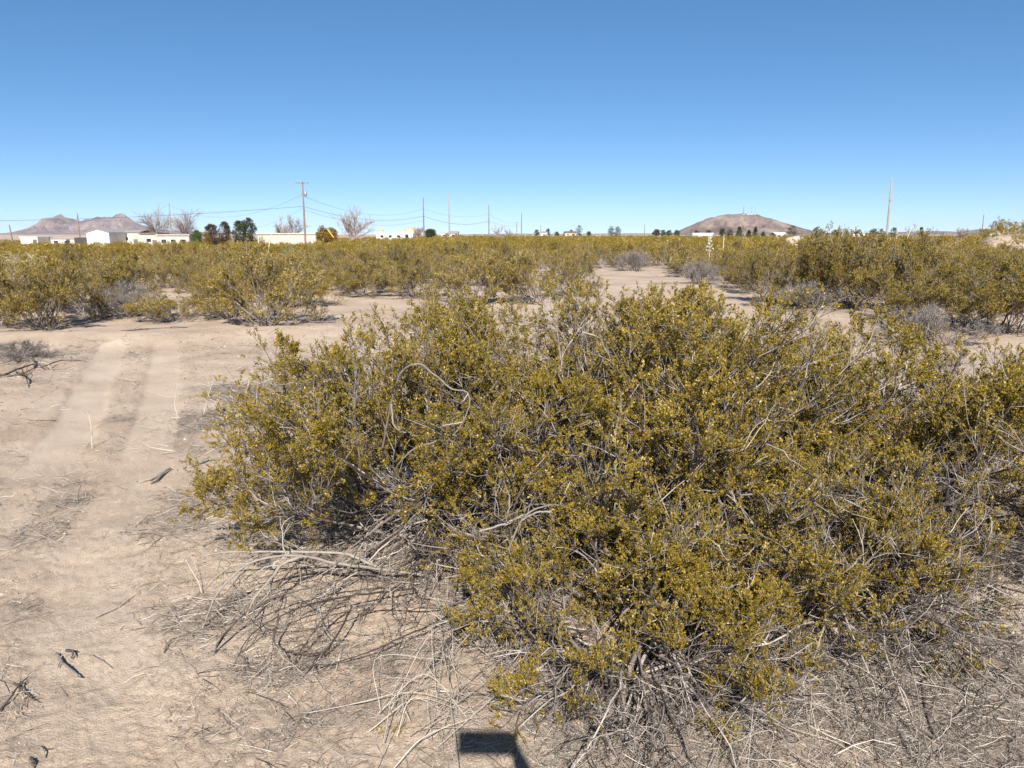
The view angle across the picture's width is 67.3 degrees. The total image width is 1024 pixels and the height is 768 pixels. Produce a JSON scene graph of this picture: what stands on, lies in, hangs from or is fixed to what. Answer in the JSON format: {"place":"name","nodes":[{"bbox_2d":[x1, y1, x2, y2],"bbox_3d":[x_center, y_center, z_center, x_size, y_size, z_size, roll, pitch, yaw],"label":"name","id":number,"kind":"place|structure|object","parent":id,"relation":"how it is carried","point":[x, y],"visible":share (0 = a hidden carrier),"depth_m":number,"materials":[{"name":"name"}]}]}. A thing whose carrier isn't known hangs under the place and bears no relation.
{"place":"outdoors","nodes":[
{"label":"outdoors","id":0,"kind":"place"},
{"bbox_2d":[0,213,257,234],"bbox_3d":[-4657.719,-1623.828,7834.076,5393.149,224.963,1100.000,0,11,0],"label":"mountains","id":1,"kind":"structure","parent":0,"point":[50,226],"depth_m":7682.19,"materials":[{"name":"stone"}]},
{"bbox_2d":[0,234,1023,767],"bbox_3d":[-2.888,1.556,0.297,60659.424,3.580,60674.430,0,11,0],"label":"ground","id":2,"kind":"structure","parent":0,"point":[112,722],"depth_m":3.36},
{"bbox_2d":[0,674,39,711],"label":"fallen twig","id":3,"kind":"object","parent":2,"relation":"on","point":[9,698],"visible":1,"depth_m":2.69,"materials":[{"name":"grey wood"}]},
{"bbox_2d":[0,339,60,360],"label":"dry shrub","id":4,"kind":"object","parent":2,"relation":"on","point":[8,350],"visible":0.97,"depth_m":10.29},
{"bbox_2d":[0,252,68,328],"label":"creosote bush","id":5,"kind":"object","parent":2,"relation":"on","point":[13,284],"visible":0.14,"depth_m":13.77,"materials":[{"name":"green plant"}]},
{"bbox_2d":[20,237,51,243],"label":"shed","id":6,"kind":"structure","parent":2,"relation":"on","point":[29,240],"depth_m":186.82,"materials":[{"name":"white"}]},
{"bbox_2d":[0,342,85,387],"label":"fallen branch","id":7,"kind":"object","parent":2,"relation":"on","point":[34,363],"visible":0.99,"depth_m":9.33,"materials":[{"name":"brown wood"}]},
{"bbox_2d":[0,249,104,330],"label":"creosote bush","id":8,"kind":"object","parent":2,"relation":"on","point":[40,283],"visible":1,"depth_m":12.90,"materials":[{"name":"green plant"}]},
{"bbox_2d":[28,254,93,312],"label":"creosote bush","id":9,"kind":"object","parent":2,"relation":"on","point":[63,311],"visible":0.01,"depth_m":16.43,"materials":[{"name":"green plant"}]},
{"bbox_2d":[55,649,80,677],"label":"fallen branch","id":10,"kind":"object","parent":2,"relation":"on","point":[62,661],"visible":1,"depth_m":2.91,"materials":[{"name":"grey wood"}]},
{"bbox_2d":[49,238,87,245],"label":"mobile home","id":11,"kind":"object","parent":2,"relation":"on","point":[68,240],"visible":0.47,"depth_m":191.74,"materials":[{"name":"beige"}]},
{"bbox_2d":[52,243,95,285],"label":"creosote bush","id":12,"kind":"object","parent":2,"relation":"on","point":[65,254],"visible":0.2,"depth_m":22.49,"materials":[{"name":"green plant"}]},
{"bbox_2d":[54,243,114,266],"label":"creosote bush","id":13,"kind":"object","parent":2,"relation":"on","point":[90,254],"visible":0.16,"depth_m":31.10,"materials":[{"name":"green plant"}]},
{"bbox_2d":[44,251,135,319],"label":"creosote bush","id":14,"kind":"object","parent":2,"relation":"on","point":[111,279],"visible":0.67,"depth_m":15.23,"materials":[{"name":"green plant"}]},
{"bbox_2d":[85,229,126,247],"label":"shed","id":15,"kind":"structure","parent":2,"relation":"on","point":[105,235],"depth_m":176.99,"materials":[{"name":"white"}]},
{"bbox_2d":[82,260,163,292],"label":"creosote bush","id":16,"kind":"object","parent":2,"relation":"on","point":[139,272],"visible":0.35,"depth_m":21.77,"materials":[{"name":"green plant"}]},
{"bbox_2d":[95,279,160,317],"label":"dry shrub","id":17,"kind":"object","parent":2,"relation":"on","point":[118,302],"visible":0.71,"depth_m":15.10,"materials":[{"name":"plant"}]},
{"bbox_2d":[125,230,148,244],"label":"mobile home","id":18,"kind":"object","parent":2,"relation":"on","point":[132,236],"visible":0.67,"depth_m":184.72,"materials":[{"name":"beige"}]},
{"bbox_2d":[127,209,176,233],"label":"bare tree","id":19,"kind":"object","parent":2,"relation":"on","point":[151,226],"visible":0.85,"depth_m":185.77,"materials":[{"name":"grey plant"}]},
{"bbox_2d":[138,233,169,244],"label":"mobile home","id":20,"kind":"object","parent":2,"relation":"on","point":[149,237],"visible":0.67,"depth_m":178.78,"materials":[{"name":"beige"}]},
{"bbox_2d":[133,244,185,287],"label":"creosote bush","id":21,"kind":"object","parent":2,"relation":"on","point":[162,268],"visible":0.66,"depth_m":23.27,"materials":[{"name":"green plant"}]},
{"bbox_2d":[147,243,181,282],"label":"creosote bush","id":22,"kind":"object","parent":2,"relation":"on","point":[163,250],"visible":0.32,"depth_m":26.24,"materials":[{"name":"green plant"}]},
{"bbox_2d":[120,280,218,321],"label":"creosote bush","id":23,"kind":"object","parent":2,"relation":"on","point":[151,308],"visible":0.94,"depth_m":14.39,"materials":[{"name":"green plant"}]},
{"bbox_2d":[155,234,195,244],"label":"mobile home","id":24,"kind":"object","parent":2,"relation":"on","point":[172,237],"visible":0.56,"depth_m":174.85,"materials":[{"name":"beige"}]},
{"bbox_2d":[137,458,217,483],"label":"fallen branch","id":25,"kind":"object","parent":2,"relation":"on","point":[158,476],"visible":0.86,"depth_m":5.18,"materials":[{"name":"grey wood"}]},
{"bbox_2d":[169,240,193,262],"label":"creosote bush","id":26,"kind":"object","parent":2,"relation":"on","point":[175,246],"visible":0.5,"depth_m":32.99,"materials":[{"name":"green plant"}]},
{"bbox_2d":[161,208,203,233],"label":"bare tree","id":27,"kind":"object","parent":2,"relation":"on","point":[181,226],"visible":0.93,"depth_m":180.69,"materials":[{"name":"grey plant"}]},
{"bbox_2d":[165,262,212,293],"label":"creosote bush","id":28,"kind":"object","parent":2,"relation":"on","point":[188,275],"visible":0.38,"depth_m":21.36,"materials":[{"name":"green plant"}]},
{"bbox_2d":[169,255,210,285],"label":"creosote bush","id":29,"kind":"object","parent":2,"relation":"on","point":[186,261],"visible":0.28,"depth_m":24.48,"materials":[{"name":"green plant"}]},
{"bbox_2d":[175,254,212,285],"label":"creosote bush","id":30,"kind":"object","parent":2,"relation":"on","point":[196,261],"visible":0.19,"depth_m":22.98,"materials":[{"name":"green plant"}]},
{"bbox_2d":[190,248,215,268],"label":"creosote bush","id":31,"kind":"object","parent":2,"relation":"on","point":[201,257],"visible":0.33,"depth_m":26.20,"materials":[{"name":"green plant"}]},
{"bbox_2d":[204,223,220,244],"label":"evergreen tree","id":32,"kind":"object","parent":2,"relation":"on","point":[214,240],"visible":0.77,"depth_m":176.31,"materials":[{"name":"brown plant"}]},
{"bbox_2d":[203,243,233,270],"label":"creosote bush","id":33,"kind":"object","parent":2,"relation":"on","point":[222,250],"visible":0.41,"depth_m":32.88,"materials":[{"name":"green plant"}]},
{"bbox_2d":[174,262,263,320],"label":"creosote bush","id":34,"kind":"object","parent":2,"relation":"on","point":[198,284],"visible":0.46,"depth_m":14.55,"materials":[{"name":"green plant"}]},
{"bbox_2d":[192,248,257,290],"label":"creosote bush","id":35,"kind":"object","parent":2,"relation":"on","point":[220,258],"visible":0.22,"depth_m":20.52,"materials":[{"name":"green plant"}]},
{"bbox_2d":[218,221,231,244],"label":"evergreen tree","id":36,"kind":"object","parent":2,"relation":"on","point":[226,231],"visible":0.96,"depth_m":178.47,"materials":[{"name":"green plant"}]},
{"bbox_2d":[232,220,244,244],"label":"evergreen tree","id":37,"kind":"object","parent":2,"relation":"on","point":[238,226],"visible":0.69,"depth_m":173.89,"materials":[{"name":"green plant"}]},
{"bbox_2d":[239,218,257,243],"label":"evergreen tree","id":38,"kind":"object","parent":2,"relation":"on","point":[245,224],"visible":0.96,"depth_m":171.18,"materials":[{"name":"green plant"}]},
{"bbox_2d":[231,261,296,302],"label":"creosote bush","id":39,"kind":"object","parent":2,"relation":"on","point":[275,268],"visible":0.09,"depth_m":17.99,"materials":[{"name":"green plant"}]},
{"bbox_2d":[204,234,333,326],"bbox_3d":[-4.184,-1.759,13.571,2.082,1.758,2.141,-10,15,-42],"label":"creosote bush","id":40,"kind":"object","parent":2,"relation":"on","point":[230,301],"visible":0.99,"depth_m":13.40,"materials":[{"name":"green plant"}]},
{"bbox_2d":[281,211,311,232],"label":"bare tree","id":41,"kind":"object","parent":2,"relation":"on","point":[292,227],"visible":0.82,"depth_m":200.76,"materials":[{"name":"grey plant"}]},
{"bbox_2d":[256,233,336,244],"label":"house","id":42,"kind":"structure","parent":2,"relation":"on","point":[294,238],"depth_m":181.73,"materials":[{"name":"beige"}]},
{"bbox_2d":[259,259,345,307],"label":"creosote bush","id":43,"kind":"object","parent":2,"relation":"on","point":[324,275],"visible":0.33,"depth_m":16.77,"materials":[{"name":"green plant"}]},
{"bbox_2d":[296,181,308,243],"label":"utility pole","id":44,"kind":"object","parent":2,"relation":"on","point":[304,193],"visible":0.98,"depth_m":138.43,"materials":[{"name":"brown wood"}]},
{"bbox_2d":[282,243,325,271],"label":"creosote bush","id":45,"kind":"object","parent":2,"relation":"on","point":[306,257],"visible":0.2,"depth_m":23.68,"materials":[{"name":"green plant"}]},
{"bbox_2d":[315,225,328,243],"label":"leafy tree","id":46,"kind":"object","parent":2,"relation":"on","point":[321,235],"visible":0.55,"depth_m":161.19,"materials":[{"name":"yellow plant"}]},
{"bbox_2d":[306,246,344,271],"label":"creosote bush","id":47,"kind":"object","parent":2,"relation":"on","point":[323,259],"visible":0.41,"depth_m":26.64,"materials":[{"name":"green plant"}]},
{"bbox_2d":[318,258,362,291],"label":"creosote bush","id":48,"kind":"object","parent":2,"relation":"on","point":[350,267],"visible":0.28,"depth_m":21.28,"materials":[{"name":"green plant"}]},
{"bbox_2d":[329,205,377,239],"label":"bare tree","id":49,"kind":"object","parent":2,"relation":"on","point":[348,228],"visible":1,"depth_m":146.17,"materials":[{"name":"grey plant"}]},
{"bbox_2d":[335,245,397,286],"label":"creosote bush","id":50,"kind":"object","parent":2,"relation":"on","point":[360,254],"visible":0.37,"depth_m":22.61,"materials":[{"name":"green plant"}]},
{"bbox_2d":[329,257,405,297],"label":"creosote bush","id":51,"kind":"object","parent":2,"relation":"on","point":[377,278],"visible":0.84,"depth_m":19.39,"materials":[{"name":"green plant"}]},
{"bbox_2d":[373,241,415,278],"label":"creosote bush","id":52,"kind":"object","parent":2,"relation":"on","point":[394,254],"visible":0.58,"depth_m":24.47,"materials":[{"name":"green plant"}]},
{"bbox_2d":[375,232,415,239],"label":"house","id":53,"kind":"structure","parent":2,"relation":"on","point":[393,234],"depth_m":255.22,"materials":[{"name":"white"}]},
{"bbox_2d":[309,649,512,767],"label":"dead stem clump","id":54,"kind":"object","parent":2,"relation":"on","point":[445,727],"visible":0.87,"depth_m":2.45,"materials":[{"name":"plant"}]},
{"bbox_2d":[384,254,450,298],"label":"creosote bush","id":55,"kind":"object","parent":2,"relation":"on","point":[426,273],"visible":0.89,"depth_m":18.83,"materials":[{"name":"green plant"}]},
{"bbox_2d":[350,580,533,767],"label":"dead stem clump","id":56,"kind":"object","parent":2,"relation":"on","point":[450,698],"visible":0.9,"depth_m":2.53,"materials":[{"name":"plant"}]},
{"bbox_2d":[427,239,459,270],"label":"creosote bush","id":57,"kind":"object","parent":2,"relation":"on","point":[445,253],"visible":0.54,"depth_m":27.91,"materials":[{"name":"green plant"}]},
{"bbox_2d":[168,270,740,692],"bbox_3d":[-0.245,0.275,3.979,2.903,1.654,2.591,-5,12,-24],"label":"creosote bush","id":58,"kind":"object","parent":2,"relation":"on","point":[390,429],"visible":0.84,"depth_m":3.38,"materials":[{"name":"green plant"}]},
{"bbox_2d":[449,239,476,271],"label":"creosote bush","id":59,"kind":"object","parent":2,"relation":"on","point":[465,245],"visible":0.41,"depth_m":31.07,"materials":[{"name":"green plant"}]},
{"bbox_2d":[434,247,529,303],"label":"creosote bush","id":60,"kind":"object","parent":2,"relation":"on","point":[455,281],"visible":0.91,"depth_m":17.24,"materials":[{"name":"green plant"}]},
{"bbox_2d":[431,514,562,689],"bbox_3d":[-0.047,0.831,3.130,0.430,0.336,1.038,-6,12,-28],"label":"dead stem clump","id":61,"kind":"object","parent":2,"relation":"on","point":[504,591],"visible":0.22,"depth_m":2.94,"materials":[{"name":"plant"}]},
{"bbox_2d":[480,238,521,264],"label":"creosote bush","id":62,"kind":"object","parent":2,"relation":"on","point":[504,244],"visible":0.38,"depth_m":24.55,"materials":[{"name":"green plant"}]},
{"bbox_2d":[0,319,1023,767],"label":"twig litter","id":63,"kind":"object","parent":2,"relation":"on","point":[912,735],"visible":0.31,"depth_m":2.66,"materials":[{"name":"plant"}]},
{"bbox_2d":[0,217,1023,266],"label":"distant scrub","id":64,"kind":"object","parent":2,"relation":"on","point":[478,241],"visible":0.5,"depth_m":72.29,"materials":[{"name":"green plant"}]},
{"bbox_2d":[0,325,1023,767],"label":"pebbles","id":65,"kind":"object","parent":2,"relation":"on","point":[436,627],"visible":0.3,"depth_m":2.93,"materials":[{"name":"stone"}]},
{"bbox_2d":[482,247,580,303],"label":"creosote bush","id":66,"kind":"object","parent":2,"relation":"on","point":[527,268],"visible":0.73,"depth_m":17.63,"materials":[{"name":"green plant"}]},
{"bbox_2d":[535,245,565,270],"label":"creosote bush","id":67,"kind":"object","parent":2,"relation":"on","point":[551,256],"visible":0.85,"depth_m":32.15,"materials":[{"name":"green plant"}]},
{"bbox_2d":[533,255,604,296],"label":"creosote bush","id":68,"kind":"object","parent":2,"relation":"on","point":[590,268],"visible":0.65,"depth_m":19.20,"materials":[{"name":"green plant"}]},
{"bbox_2d":[556,249,594,271],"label":"creosote bush","id":69,"kind":"object","parent":2,"relation":"on","point":[583,259],"visible":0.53,"depth_m":31.15,"materials":[{"name":"green plant"}]},
{"bbox_2d":[582,246,618,267],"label":"creosote bush","id":70,"kind":"object","parent":2,"relation":"on","point":[601,251],"visible":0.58,"depth_m":36.85,"materials":[{"name":"green plant"}]},
{"bbox_2d":[607,250,652,271],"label":"dry shrub","id":71,"kind":"object","parent":2,"relation":"on","point":[635,258],"visible":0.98,"depth_m":33.84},
{"bbox_2d":[407,497,864,767],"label":"creosote bush","id":72,"kind":"object","parent":2,"relation":"on","point":[657,622],"visible":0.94,"depth_m":2.53,"materials":[{"name":"green plant"}]},
{"bbox_2d":[625,242,659,265],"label":"creosote bush","id":73,"kind":"object","parent":2,"relation":"on","point":[653,252],"visible":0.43,"depth_m":38.81,"materials":[{"name":"green plant"}]},
{"bbox_2d":[657,238,696,268],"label":"creosote bush","id":74,"kind":"object","parent":2,"relation":"on","point":[662,248],"visible":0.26,"depth_m":35.83,"materials":[{"name":"green plant"}]},
{"bbox_2d":[668,241,701,274],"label":"creosote bush","id":75,"kind":"object","parent":2,"relation":"on","point":[685,247],"visible":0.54,"depth_m":29.88,"materials":[{"name":"green plant"}]},
{"bbox_2d":[665,249,714,276],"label":"creosote bush","id":76,"kind":"object","parent":2,"relation":"on","point":[682,261],"visible":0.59,"depth_m":28.05,"materials":[{"name":"green plant"}]},
{"bbox_2d":[678,259,724,284],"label":"dry shrub","id":77,"kind":"object","parent":2,"relation":"on","point":[700,270],"visible":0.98,"depth_m":23.31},
{"bbox_2d":[388,276,1022,722],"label":"creosote bush","id":78,"kind":"object","parent":2,"relation":"on","point":[702,414],"visible":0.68,"depth_m":3.12,"materials":[{"name":"green plant"}]},
{"bbox_2d":[704,241,743,274],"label":"creosote bush","id":79,"kind":"object","parent":2,"relation":"on","point":[726,250],"visible":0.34,"depth_m":29.16,"materials":[{"name":"green plant"}]},
{"bbox_2d":[703,250,752,279],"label":"creosote bush","id":80,"kind":"object","parent":2,"relation":"on","point":[717,261],"visible":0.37,"depth_m":26.36,"materials":[{"name":"green plant"}]},
{"bbox_2d":[720,261,767,289],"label":"creosote bush","id":81,"kind":"object","parent":2,"relation":"on","point":[731,274],"visible":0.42,"depth_m":21.68,"materials":[{"name":"green plant"}]},
{"bbox_2d":[716,250,776,283],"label":"creosote bush","id":82,"kind":"object","parent":2,"relation":"on","point":[747,254],"visible":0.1,"depth_m":24.53,"materials":[{"name":"green plant"}]},
{"bbox_2d":[659,646,850,766],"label":"dead stem clump","id":83,"kind":"object","parent":2,"relation":"on","point":[751,728],"visible":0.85,"depth_m":2.37,"materials":[{"name":"plant"}]},
{"bbox_2d":[728,249,784,293],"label":"creosote bush","id":84,"kind":"object","parent":2,"relation":"on","point":[744,278],"visible":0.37,"depth_m":20.10,"materials":[{"name":"green plant"}]},
{"bbox_2d":[736,248,795,302],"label":"creosote bush","id":85,"kind":"object","parent":2,"relation":"on","point":[763,261],"visible":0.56,"depth_m":17.64,"materials":[{"name":"green plant"}]},
{"bbox_2d":[750,229,846,308],"bbox_3d":[6.205,-2.357,16.126,1.813,1.773,1.963,-10,15,-42],"label":"creosote bush","id":86,"kind":"object","parent":2,"relation":"on","point":[811,266],"visible":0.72,"depth_m":15.86,"materials":[{"name":"green plant"}]},
{"bbox_2d":[609,428,1023,767],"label":"creosote bush","id":87,"kind":"object","parent":2,"relation":"on","point":[928,561],"visible":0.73,"depth_m":2.72,"materials":[{"name":"green plant"}]},
{"bbox_2d":[774,278,872,308],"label":"dry shrub","id":88,"kind":"object","parent":2,"relation":"on","point":[817,293],"visible":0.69,"depth_m":15.20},
{"bbox_2d":[648,302,1023,689],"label":"creosote bush","id":89,"kind":"object","parent":2,"relation":"on","point":[960,423],"visible":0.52,"depth_m":3.46,"materials":[{"name":"green plant"}]},
{"bbox_2d":[817,229,863,297],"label":"creosote bush","id":90,"kind":"object","parent":2,"relation":"on","point":[844,270],"visible":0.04,"depth_m":17.40,"materials":[{"name":"green plant"}]},
{"bbox_2d":[785,221,912,307],"bbox_3d":[6.825,-2.305,15.438,2.067,1.940,2.441,-7,13,-31],"label":"creosote bush","id":91,"kind":"object","parent":2,"relation":"on","point":[837,260],"visible":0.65,"depth_m":14.96,"materials":[{"name":"green plant"}]},
{"bbox_2d":[843,231,906,296],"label":"creosote bush","id":92,"kind":"object","parent":2,"relation":"on","point":[891,250],"visible":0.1,"depth_m":18.07,"materials":[{"name":"green plant"}]},
{"bbox_2d":[841,229,972,314],"bbox_3d":[7.369,-2.107,14.575,2.430,1.615,2.007,-5,12,-23],"label":"creosote bush","id":93,"kind":"object","parent":2,"relation":"on","point":[879,272],"visible":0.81,"depth_m":14.31,"materials":[{"name":"green plant"}]},
{"bbox_2d":[867,245,968,302],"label":"creosote bush","id":94,"kind":"object","parent":2,"relation":"on","point":[963,266],"visible":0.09,"depth_m":16.17,"materials":[{"name":"green plant"}]},
{"bbox_2d":[900,227,952,261],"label":"creosote bush","id":95,"kind":"object","parent":2,"relation":"on","point":[924,239],"visible":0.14,"depth_m":22.26,"materials":[{"name":"green plant"}]},
{"bbox_2d":[865,302,1006,347],"bbox_3d":[6.065,-0.874,11.155,1.817,0.689,1.762,-8,13,-35],"label":"dry shrub","id":96,"kind":"object","parent":2,"relation":"on","point":[930,315],"visible":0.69,"depth_m":10.94,"materials":[{"name":"plant"}]},
{"bbox_2d":[875,256,1016,326],"bbox_3d":[7.449,-1.520,12.789,2.407,1.275,2.152,-8,14,-36],"label":"creosote bush","id":97,"kind":"object","parent":2,"relation":"on","point":[901,300],"visible":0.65,"depth_m":12.58,"materials":[{"name":"green plant"}]},
{"bbox_2d":[921,677,970,754],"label":"fallen branch","id":98,"kind":"object","parent":2,"relation":"on","point":[945,720],"visible":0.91,"depth_m":2.49,"materials":[{"name":"grey wood"}]},
{"bbox_2d":[901,566,1023,676],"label":"dead stem clump","id":99,"kind":"object","parent":2,"relation":"on","point":[981,612],"visible":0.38,"depth_m":2.94,"materials":[{"name":"plant"}]},
{"bbox_2d":[927,256,1023,336],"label":"creosote bush","id":100,"kind":"object","parent":2,"relation":"on","point":[1015,294],"visible":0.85,"depth_m":11.82,"materials":[{"name":"green plant"}]},
{"bbox_2d":[943,250,1023,310],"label":"creosote bush","id":101,"kind":"object","parent":2,"relation":"on","point":[1017,261],"visible":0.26,"depth_m":14.87,"materials":[{"name":"green plant"}]},
{"bbox_2d":[951,246,1022,279],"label":"creosote bush","id":102,"kind":"object","parent":2,"relation":"on","point":[983,258],"visible":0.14,"depth_m":20.79,"materials":[{"name":"green plant"}]},
{"bbox_2d":[0,0,1023,233],"label":"sky","id":103,"kind":"structure","parent":0,"point":[597,116],"materials":[{"name":"blue"}]},
{"bbox_2d":[459,229,1020,234],"bbox_3d":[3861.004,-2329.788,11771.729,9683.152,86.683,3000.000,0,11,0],"label":"hills","id":104,"kind":"structure","parent":0,"point":[950,232],"depth_m":10934.84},
{"bbox_2d":[666,213,830,234],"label":"hill","id":105,"kind":"structure","parent":0,"point":[746,223],"depth_m":2879.77,"materials":[{"name":"stone"}]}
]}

